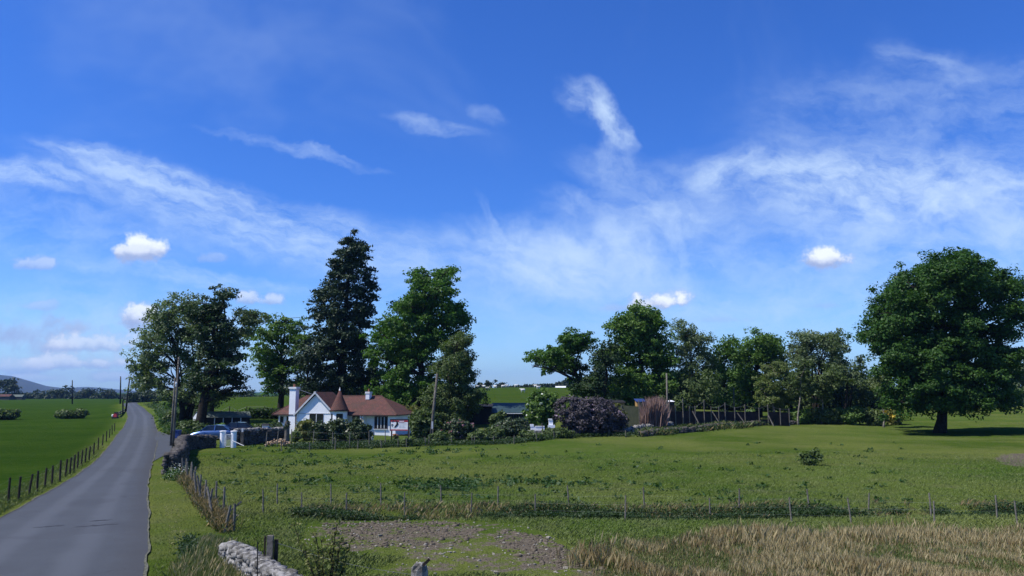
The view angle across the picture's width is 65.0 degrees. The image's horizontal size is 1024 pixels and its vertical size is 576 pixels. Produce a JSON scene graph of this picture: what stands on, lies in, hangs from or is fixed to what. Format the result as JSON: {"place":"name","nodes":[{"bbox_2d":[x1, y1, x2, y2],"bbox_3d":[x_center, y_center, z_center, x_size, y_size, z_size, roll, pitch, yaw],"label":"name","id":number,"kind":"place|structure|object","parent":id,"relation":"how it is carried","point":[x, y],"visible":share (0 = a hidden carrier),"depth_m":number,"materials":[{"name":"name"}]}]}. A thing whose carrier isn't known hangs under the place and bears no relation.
{"place":"outdoors","nodes":[
{"label":"outdoors","id":0,"kind":"place"},
{"bbox_2d":[0,445,103,514],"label":"verge grass","id":1,"kind":"structure","parent":0,"point":[24,488],"depth_m":41.86,"materials":[{"name":"plant"}]},
{"bbox_2d":[0,375,132,392],"bbox_3d":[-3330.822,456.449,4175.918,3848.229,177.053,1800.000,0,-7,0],"label":"hills","id":2,"kind":"structure","parent":0,"point":[28,386],"depth_m":3579.71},
{"bbox_2d":[0,402,157,575],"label":"road","id":3,"kind":"structure","parent":0,"point":[111,482],"depth_m":30.95,"materials":[{"name":"asphalt"}]},
{"bbox_2d":[143,416,158,575],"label":"road edge gravel","id":4,"kind":"structure","parent":3,"relation":"on","point":[145,560],"depth_m":29.26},
{"bbox_2d":[152,454,217,575],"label":"verge grass","id":5,"kind":"structure","parent":0,"point":[157,573],"depth_m":29.15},
{"bbox_2d":[154,431,230,459],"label":"driveway","id":6,"kind":"structure","parent":0,"point":[163,446],"depth_m":76.26,"materials":[{"name":"asphalt"}]},
{"bbox_2d":[191,425,232,438],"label":"parked car","id":7,"kind":"object","parent":6,"relation":"on","point":[214,430],"visible":0.5,"depth_m":82.63,"materials":[{"name":"blue paint"}]},
{"bbox_2d":[161,534,244,575],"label":"tall verge grass","id":8,"kind":"structure","parent":0,"point":[215,556],"depth_m":21.32,"materials":[{"name":"plant"}]},
{"bbox_2d":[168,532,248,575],"bbox_3d":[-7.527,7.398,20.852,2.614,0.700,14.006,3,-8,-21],"label":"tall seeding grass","id":9,"kind":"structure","parent":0,"point":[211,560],"depth_m":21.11,"materials":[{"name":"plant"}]},
{"bbox_2d":[174,467,245,532],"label":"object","id":10,"kind":"structure","parent":0,"point":[186,479],"depth_m":32.82,"materials":[{"name":"plant"}]},
{"bbox_2d":[304,519,616,575],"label":"gravel","id":11,"kind":"structure","parent":0,"point":[493,553],"depth_m":26.25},
{"bbox_2d":[0,387,1023,575],"bbox_3d":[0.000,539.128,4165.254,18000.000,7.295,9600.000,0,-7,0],"label":"ground","id":12,"kind":"structure","parent":0,"point":[36,436],"depth_m":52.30,"materials":[{"name":"plant"}]},
{"bbox_2d":[0,408,21,419],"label":"hedge bush","id":13,"kind":"object","parent":12,"relation":"on","point":[9,414],"visible":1,"depth_m":143.11,"materials":[{"name":"green plant"}]},
{"bbox_2d":[0,377,22,393],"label":"distant tree","id":14,"kind":"object","parent":12,"relation":"on","point":[10,384],"visible":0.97,"depth_m":556.52,"materials":[{"name":"green plant"}]},
{"bbox_2d":[4,423,114,500],"bbox_3d":[-35.683,13.380,68.353,1.474,1.455,73.558,3,-8,-22],"label":"wire fence","id":15,"kind":"object","parent":12,"relation":"on","point":[30,484],"visible":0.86,"depth_m":44.94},
{"bbox_2d":[0,392,126,398],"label":"wood","id":16,"kind":"object","parent":12,"relation":"on","point":[47,396],"visible":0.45,"depth_m":562.41,"materials":[{"name":"green plant"}]},
{"bbox_2d":[53,408,89,418],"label":"hedge bush","id":17,"kind":"object","parent":12,"relation":"on","point":[77,413],"visible":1,"depth_m":149.73,"materials":[{"name":"green plant"}]},
{"bbox_2d":[92,387,121,398],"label":"distant tree","id":18,"kind":"object","parent":12,"relation":"on","point":[110,394],"visible":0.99,"depth_m":553.57,"materials":[{"name":"green plant"}]},
{"bbox_2d":[129,389,155,402],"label":"distant tree","id":19,"kind":"object","parent":12,"relation":"on","point":[136,395],"visible":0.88,"depth_m":326.28,"materials":[{"name":"green plant"}]},
{"bbox_2d":[119,289,211,421],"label":"ash tree","id":20,"kind":"object","parent":12,"relation":"on","point":[165,330],"visible":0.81,"depth_m":106.06,"materials":[{"name":"green plant"}]},
{"bbox_2d":[138,402,211,434],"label":"bank weeds","id":21,"kind":"object","parent":12,"relation":"on","point":[159,420],"visible":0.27,"depth_m":111.71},
{"bbox_2d":[143,403,207,434],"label":"bank grass","id":22,"kind":"structure","parent":12,"relation":"on","point":[163,423],"depth_m":107.57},
{"bbox_2d":[162,463,190,480],"bbox_3d":[-20.366,11.016,48.861,1.908,0.782,8.507,3,-8,-21],"label":"cow parsley","id":23,"kind":"object","parent":12,"relation":"on","point":[170,473],"depth_m":46.61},
{"bbox_2d":[172,357,180,447],"bbox_3d":[-25.221,9.184,60.229,0.442,7.996,0.279,-6,-10,39],"label":"telegraph pole","id":24,"kind":"object","parent":12,"relation":"on","point":[175,408],"visible":0.93,"depth_m":60.33,"materials":[{"name":"brown wood"}]},
{"bbox_2d":[172,533,203,560],"bbox_3d":[-9.703,7.922,24.295,1.102,0.610,3.772,3,-8,-23],"label":"bramble tangle","id":25,"kind":"object","parent":12,"relation":"on","point":[185,543],"visible":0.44,"depth_m":24.29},
{"bbox_2d":[161,434,217,474],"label":"curved wall","id":26,"kind":"structure","parent":12,"relation":"on","point":[185,444],"depth_m":56.44,"materials":[{"name":"stone"}]},
{"bbox_2d":[176,419,206,433],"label":"hedge shrub","id":27,"kind":"object","parent":12,"relation":"on","point":[190,425],"visible":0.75,"depth_m":90.22,"materials":[{"name":"green plant"}]},
{"bbox_2d":[172,470,239,532],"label":"grass","id":28,"kind":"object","parent":12,"relation":"on","point":[205,506],"visible":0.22,"depth_m":32.04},
{"bbox_2d":[182,458,235,532],"bbox_3d":[-14.843,9.458,38.285,0.850,1.543,21.288,4,-8,-26],"label":"tumbledown fence","id":29,"kind":"object","parent":12,"relation":"on","point":[208,490],"visible":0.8,"depth_m":35.28,"materials":[{"name":"wood"}]},
{"bbox_2d":[180,283,252,424],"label":"pine tree","id":30,"kind":"object","parent":12,"relation":"on","point":[211,316],"visible":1,"depth_m":98.87,"materials":[{"name":"green plant"}]},
{"bbox_2d":[192,411,250,424],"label":"hut","id":31,"kind":"object","parent":12,"relation":"on","point":[218,417],"visible":0.51,"depth_m":102.19,"materials":[{"name":"white paint"}]},
{"bbox_2d":[177,302,270,411],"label":"ash tree","id":32,"kind":"object","parent":12,"relation":"on","point":[247,318],"visible":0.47,"depth_m":103.97,"materials":[{"name":"green plant"}]},
{"bbox_2d":[233,427,284,445],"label":"retaining wall","id":33,"kind":"structure","parent":12,"relation":"on","point":[255,435],"depth_m":77.64,"materials":[{"name":"stone"}]},
{"bbox_2d":[218,540,302,575],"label":"drystone dyke","id":34,"kind":"structure","parent":12,"relation":"on","point":[243,556],"depth_m":19.81,"materials":[{"name":"stone"}]},
{"bbox_2d":[242,407,280,418],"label":"field hedge","id":35,"kind":"object","parent":12,"relation":"on","point":[262,413],"visible":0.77,"depth_m":114.39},
{"bbox_2d":[264,535,278,560],"bbox_3d":[-5.930,6.930,19.695,0.330,1.693,0.140,0,-7,0],"label":"strainer post","id":36,"kind":"object","parent":12,"relation":"on","point":[271,549],"visible":0.56,"depth_m":19.73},
{"bbox_2d":[243,312,313,407],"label":"oak tree","id":37,"kind":"object","parent":12,"relation":"on","point":[274,365],"visible":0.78,"depth_m":122.26,"materials":[{"name":"green plant"}]},
{"bbox_2d":[294,418,314,440],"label":"golden shrub","id":38,"kind":"object","parent":12,"relation":"on","point":[303,426],"visible":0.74,"depth_m":83.32,"materials":[{"name":"green plant"}]},
{"bbox_2d":[272,339,340,398],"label":"yew tree","id":39,"kind":"object","parent":12,"relation":"on","point":[305,357],"visible":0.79,"depth_m":116.55,"materials":[{"name":"green plant"}]},
{"bbox_2d":[307,419,334,441],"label":"rhododendron","id":40,"kind":"object","parent":12,"relation":"on","point":[321,428],"visible":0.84,"depth_m":81.14,"materials":[{"name":"green plant"}]},
{"bbox_2d":[289,517,354,575],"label":"hawthorn sapling","id":41,"kind":"object","parent":12,"relation":"on","point":[334,562],"visible":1,"depth_m":18.14,"materials":[{"name":"green plant"}]},
{"bbox_2d":[291,228,381,394],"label":"sequoia tree","id":42,"kind":"object","parent":12,"relation":"on","point":[334,315],"visible":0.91,"depth_m":120.54,"materials":[{"name":"green plant"}]},
{"bbox_2d":[327,418,348,441],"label":"rhododendron","id":43,"kind":"object","parent":12,"relation":"on","point":[338,425],"visible":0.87,"depth_m":80.12,"materials":[{"name":"green plant"}]},
{"bbox_2d":[271,384,412,435],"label":"bungalow","id":44,"kind":"object","parent":12,"relation":"on","point":[377,413],"visible":0.73,"depth_m":91.72,"materials":[{"name":"paint"}]},
{"bbox_2d":[373,416,387,429],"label":"window","id":45,"kind":"structure","parent":44,"relation":"in","point":[380,422],"depth_m":90.52,"materials":[{"name":"white glass"}]},
{"bbox_2d":[344,416,373,441],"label":"rhododendron","id":46,"kind":"object","parent":12,"relation":"on","point":[358,429],"visible":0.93,"depth_m":79.47,"materials":[{"name":"green plant"}]},
{"bbox_2d":[343,365,395,394],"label":"holly tree","id":47,"kind":"object","parent":12,"relation":"on","point":[369,371],"visible":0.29,"depth_m":118.02,"materials":[{"name":"green plant"}]},
{"bbox_2d":[390,419,408,439],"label":"sign board","id":48,"kind":"object","parent":12,"relation":"on","point":[399,424],"visible":0.97,"depth_m":79.91,"materials":[{"name":"white paint"}]},
{"bbox_2d":[265,423,553,447],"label":"garden fence","id":49,"kind":"object","parent":12,"relation":"on","point":[291,437],"visible":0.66,"depth_m":74.48,"materials":[{"name":"wood"}]},
{"bbox_2d":[359,264,476,408],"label":"oak tree","id":50,"kind":"object","parent":12,"relation":"on","point":[408,352],"visible":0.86,"depth_m":112.63,"materials":[{"name":"green plant"}]},
{"bbox_2d":[411,558,429,575],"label":"stone post","id":51,"kind":"object","parent":12,"relation":"on","point":[419,569],"visible":1,"depth_m":17.82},
{"bbox_2d":[408,408,440,438],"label":"garden shrub","id":52,"kind":"object","parent":12,"relation":"on","point":[419,422],"visible":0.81,"depth_m":81.95,"materials":[{"name":"green plant"}]},
{"bbox_2d":[430,374,437,433],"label":"telegraph pole","id":53,"kind":"object","parent":12,"relation":"on","point":[433,409],"visible":0.83,"depth_m":79.05,"materials":[{"name":"grey wood"}]},
{"bbox_2d":[427,430,454,442],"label":"garden shrub","id":54,"kind":"object","parent":12,"relation":"on","point":[440,435],"visible":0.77,"depth_m":75.45,"materials":[{"name":"green plant"}]},
{"bbox_2d":[416,331,490,425],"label":"hawthorn tree","id":55,"kind":"object","parent":12,"relation":"on","point":[452,400],"visible":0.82,"depth_m":101.54,"materials":[{"name":"green plant"}]},
{"bbox_2d":[438,418,478,439],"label":"rhododendron","id":56,"kind":"object","parent":12,"relation":"on","point":[456,428],"visible":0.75,"depth_m":77.66,"materials":[{"name":"green plant"}]},
{"bbox_2d":[283,430,634,449],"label":"fence foot weeds","id":57,"kind":"object","parent":12,"relation":"on","point":[343,444],"visible":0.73,"depth_m":74.88,"materials":[{"name":"plant"}]},
{"bbox_2d":[322,520,609,573],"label":"soil clods","id":58,"kind":"object","parent":12,"relation":"on","point":[525,534],"visible":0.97,"depth_m":27.71,"materials":[{"name":"soil"}]},
{"bbox_2d":[442,404,492,423],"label":"black shed","id":59,"kind":"structure","parent":12,"relation":"on","point":[483,415],"depth_m":106.68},
{"bbox_2d":[466,429,494,442],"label":"garden shrub","id":60,"kind":"object","parent":12,"relation":"on","point":[481,434],"visible":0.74,"depth_m":76.38,"materials":[{"name":"green plant"}]},
{"bbox_2d":[486,426,505,439],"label":"garden shrub","id":61,"kind":"object","parent":12,"relation":"on","point":[497,432],"visible":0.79,"depth_m":79.28,"materials":[{"name":"green plant"}]},
{"bbox_2d":[488,410,506,426],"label":"laurel bush","id":62,"kind":"object","parent":12,"relation":"on","point":[496,417],"visible":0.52,"depth_m":96.46,"materials":[{"name":"green plant"}]},
{"bbox_2d":[492,403,528,419],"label":"tin shed","id":63,"kind":"structure","parent":12,"relation":"on","point":[512,410],"depth_m":110.23,"materials":[{"name":"white paint"}]},
{"bbox_2d":[492,417,529,436],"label":"rhododendron","id":64,"kind":"object","parent":12,"relation":"on","point":[511,427],"visible":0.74,"depth_m":81.88,"materials":[{"name":"green plant"}]},
{"bbox_2d":[517,429,545,440],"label":"garden shrub","id":65,"kind":"object","parent":12,"relation":"on","point":[524,433],"visible":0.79,"depth_m":79.48,"materials":[{"name":"green plant"}]},
{"bbox_2d":[521,387,558,429],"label":"laurel bush","id":66,"kind":"object","parent":12,"relation":"on","point":[539,404],"visible":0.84,"depth_m":94.07,"materials":[{"name":"green plant"}]},
{"bbox_2d":[508,380,573,387],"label":"conifer plantation","id":67,"kind":"object","parent":12,"relation":"on","point":[559,383],"visible":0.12,"depth_m":489.99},
{"bbox_2d":[541,427,575,437],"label":"garden shrub","id":68,"kind":"object","parent":12,"relation":"on","point":[562,432],"visible":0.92,"depth_m":83.48,"materials":[{"name":"green plant"}]},
{"bbox_2d":[212,441,912,505],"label":"dock leaves","id":69,"kind":"object","parent":12,"relation":"on","point":[451,484],"visible":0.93,"depth_m":45.05,"materials":[{"name":"plant"}]},
{"bbox_2d":[522,326,607,398],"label":"oak tree","id":70,"kind":"object","parent":12,"relation":"on","point":[562,359],"visible":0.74,"depth_m":115.44,"materials":[{"name":"green plant"}]},
{"bbox_2d":[552,395,628,434],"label":"purple rhododendron","id":71,"kind":"object","parent":12,"relation":"on","point":[593,414],"visible":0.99,"depth_m":87.72,"materials":[{"name":"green plant"}]},
{"bbox_2d":[571,331,626,399],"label":"holly tree","id":72,"kind":"object","parent":12,"relation":"on","point":[602,360],"visible":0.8,"depth_m":112.85,"materials":[{"name":"green plant"}]},
{"bbox_2d":[621,400,639,426],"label":"netting screen","id":73,"kind":"object","parent":12,"relation":"on","point":[633,414],"visible":0.52,"depth_m":93.86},
{"bbox_2d":[588,299,681,405],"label":"beech tree","id":74,"kind":"object","parent":12,"relation":"on","point":[636,328],"visible":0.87,"depth_m":117.23,"materials":[{"name":"green plant"}]},
{"bbox_2d":[276,483,997,517],"bbox_3d":[4.384,9.306,34.995,30.276,1.431,1.938,-1,-7,9],"label":"wire fence","id":75,"kind":"object","parent":12,"relation":"on","point":[568,494],"visible":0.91,"depth_m":35.34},
{"bbox_2d":[262,489,1017,524],"bbox_3d":[4.380,9.152,33.145,29.563,1.580,2.951,-1,-7,7],"label":"wire fence","id":76,"kind":"object","parent":12,"relation":"on","point":[404,501],"visible":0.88,"depth_m":32.69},
{"bbox_2d":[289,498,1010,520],"bbox_3d":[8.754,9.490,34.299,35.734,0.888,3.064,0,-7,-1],"label":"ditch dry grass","id":77,"kind":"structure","parent":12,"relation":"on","point":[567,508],"depth_m":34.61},
{"bbox_2d":[284,500,1023,520],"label":"nettle bed","id":78,"kind":"object","parent":12,"relation":"on","point":[780,512],"visible":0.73,"depth_m":33.58,"materials":[{"name":"plant"}]},
{"bbox_2d":[639,395,670,426],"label":"dead cane thicket","id":79,"kind":"object","parent":12,"relation":"on","point":[654,411],"visible":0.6,"depth_m":95.72,"materials":[{"name":"plant"}]},
{"bbox_2d":[294,497,1017,520],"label":"ditch green grass","id":80,"kind":"structure","parent":12,"relation":"on","point":[632,506],"depth_m":34.69,"materials":[{"name":"plant"}]},
{"bbox_2d":[650,362,731,410],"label":"hazel tree","id":81,"kind":"object","parent":12,"relation":"on","point":[690,393],"visible":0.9,"depth_m":115.67,"materials":[{"name":"green plant"}]},
{"bbox_2d":[665,317,720,409],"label":"ash tree","id":82,"kind":"object","parent":12,"relation":"on","point":[686,339],"visible":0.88,"depth_m":122.83,"materials":[{"name":"green plant"}]},
{"bbox_2d":[630,418,808,436],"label":"dyke brambles","id":83,"kind":"object","parent":12,"relation":"on","point":[700,428],"visible":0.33,"depth_m":95.51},
{"bbox_2d":[695,378,747,409],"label":"tree","id":84,"kind":"object","parent":12,"relation":"on","point":[712,403],"visible":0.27,"depth_m":142.56,"materials":[{"name":"green plant"}]},
{"bbox_2d":[634,418,810,436],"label":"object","id":85,"kind":"structure","parent":12,"relation":"on","point":[713,422],"depth_m":96.81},
{"bbox_2d":[700,333,746,411],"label":"lime tree","id":86,"kind":"object","parent":12,"relation":"on","point":[723,369],"visible":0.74,"depth_m":124.50,"materials":[{"name":"green plant"}]},
{"bbox_2d":[638,420,811,436],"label":"broken dyke","id":87,"kind":"structure","parent":12,"relation":"on","point":[692,429],"depth_m":93.79,"materials":[{"name":"stone"}]},
{"bbox_2d":[669,399,789,425],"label":"netted fence","id":88,"kind":"object","parent":12,"relation":"on","point":[780,418],"visible":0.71,"depth_m":105.35,"materials":[{"name":"metal"}]},
{"bbox_2d":[726,326,791,416],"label":"lime tree","id":89,"kind":"object","parent":12,"relation":"on","point":[766,348],"visible":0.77,"depth_m":127.53,"materials":[{"name":"green plant"}]},
{"bbox_2d":[751,359,797,411],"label":"willow tree","id":90,"kind":"object","parent":12,"relation":"on","point":[771,396],"visible":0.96,"depth_m":115.51,"materials":[{"name":"green plant"}]},
{"bbox_2d":[775,359,813,424],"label":"birch tree","id":91,"kind":"object","parent":12,"relation":"on","point":[797,385],"visible":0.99,"depth_m":113.20,"materials":[{"name":"green plant"}]},
{"bbox_2d":[777,366,814,412],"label":"tree","id":92,"kind":"object","parent":12,"relation":"on","point":[795,399],"visible":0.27,"depth_m":143.38,"materials":[{"name":"green plant"}]},
{"bbox_2d":[783,407,812,423],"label":"thicket shrub","id":93,"kind":"object","parent":12,"relation":"on","point":[805,417],"visible":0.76,"depth_m":113.77,"materials":[{"name":"green plant"}]},
{"bbox_2d":[784,369,832,411],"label":"tree","id":94,"kind":"object","parent":12,"relation":"on","point":[808,405],"visible":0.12,"depth_m":142.79,"materials":[{"name":"green plant"}]},
{"bbox_2d":[796,447,823,465],"bbox_3d":[20.242,11.486,54.620,1.800,1.358,1.540,-2,-8,18],"label":"field bush","id":95,"kind":"object","parent":12,"relation":"on","point":[813,457],"visible":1,"depth_m":54.42,"materials":[{"name":"green plant"}]},
{"bbox_2d":[781,327,857,408],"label":"ash tree","id":96,"kind":"object","parent":12,"relation":"on","point":[831,344],"visible":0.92,"depth_m":124.22,"materials":[{"name":"green plant"}]},
{"bbox_2d":[811,407,843,423],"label":"thicket shrub","id":97,"kind":"object","parent":12,"relation":"on","point":[825,415],"visible":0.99,"depth_m":113.55,"materials":[{"name":"green plant"}]},
{"bbox_2d":[801,363,856,423],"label":"birch tree","id":98,"kind":"object","parent":12,"relation":"on","point":[825,387],"visible":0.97,"depth_m":114.10,"materials":[{"name":"green plant"}]},
{"bbox_2d":[811,371,867,408],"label":"alder tree","id":99,"kind":"object","parent":12,"relation":"on","point":[840,392],"visible":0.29,"depth_m":126.95,"materials":[{"name":"green plant"}]},
{"bbox_2d":[819,333,869,408],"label":"ash tree","id":100,"kind":"object","parent":12,"relation":"on","point":[853,372],"visible":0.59,"depth_m":122.57,"materials":[{"name":"green plant"}]},
{"bbox_2d":[836,406,866,424],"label":"thicket shrub","id":101,"kind":"object","parent":12,"relation":"on","point":[854,415],"visible":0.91,"depth_m":113.58,"materials":[{"name":"green plant"}]},
{"bbox_2d":[844,375,903,410],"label":"alder tree","id":102,"kind":"object","parent":12,"relation":"on","point":[868,394],"visible":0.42,"depth_m":130.00,"materials":[{"name":"green plant"}]},
{"bbox_2d":[864,407,889,425],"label":"thicket shrub","id":103,"kind":"object","parent":12,"relation":"on","point":[872,415],"visible":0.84,"depth_m":113.88,"materials":[{"name":"green plant"}]},
{"bbox_2d":[865,375,892,426],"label":"birch tree","id":104,"kind":"object","parent":12,"relation":"on","point":[874,383],"visible":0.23,"depth_m":110.49,"materials":[{"name":"green plant"}]},
{"bbox_2d":[882,409,904,424],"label":"broom bush","id":105,"kind":"object","parent":12,"relation":"on","point":[893,421],"visible":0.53,"depth_m":115.83,"materials":[{"name":"green plant"}]},
{"bbox_2d":[843,246,1023,432],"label":"sycamore tree","id":106,"kind":"object","parent":12,"relation":"on","point":[925,357],"visible":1,"depth_m":95.58,"materials":[{"name":"green plant"}]},
{"bbox_2d":[0,0,1023,391],"label":"sky","id":107,"kind":"structure","parent":0,"point":[726,167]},
{"bbox_2d":[292,497,1012,520],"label":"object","id":108,"kind":"structure","parent":0,"point":[875,501],"depth_m":34.73,"materials":[{"name":"plant"}]},
{"bbox_2d":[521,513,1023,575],"bbox_3d":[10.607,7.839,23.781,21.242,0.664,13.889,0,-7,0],"label":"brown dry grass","id":109,"kind":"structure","parent":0,"point":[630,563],"depth_m":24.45,"materials":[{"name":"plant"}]},
{"bbox_2d":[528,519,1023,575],"bbox_3d":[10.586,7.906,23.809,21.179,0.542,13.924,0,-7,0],"label":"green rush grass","id":110,"kind":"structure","parent":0,"point":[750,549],"depth_m":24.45,"materials":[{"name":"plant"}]},
{"bbox_2d":[560,517,1023,575],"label":"pale dry grass","id":111,"kind":"structure","parent":0,"point":[802,534],"depth_m":24.78,"materials":[{"name":"plant"}]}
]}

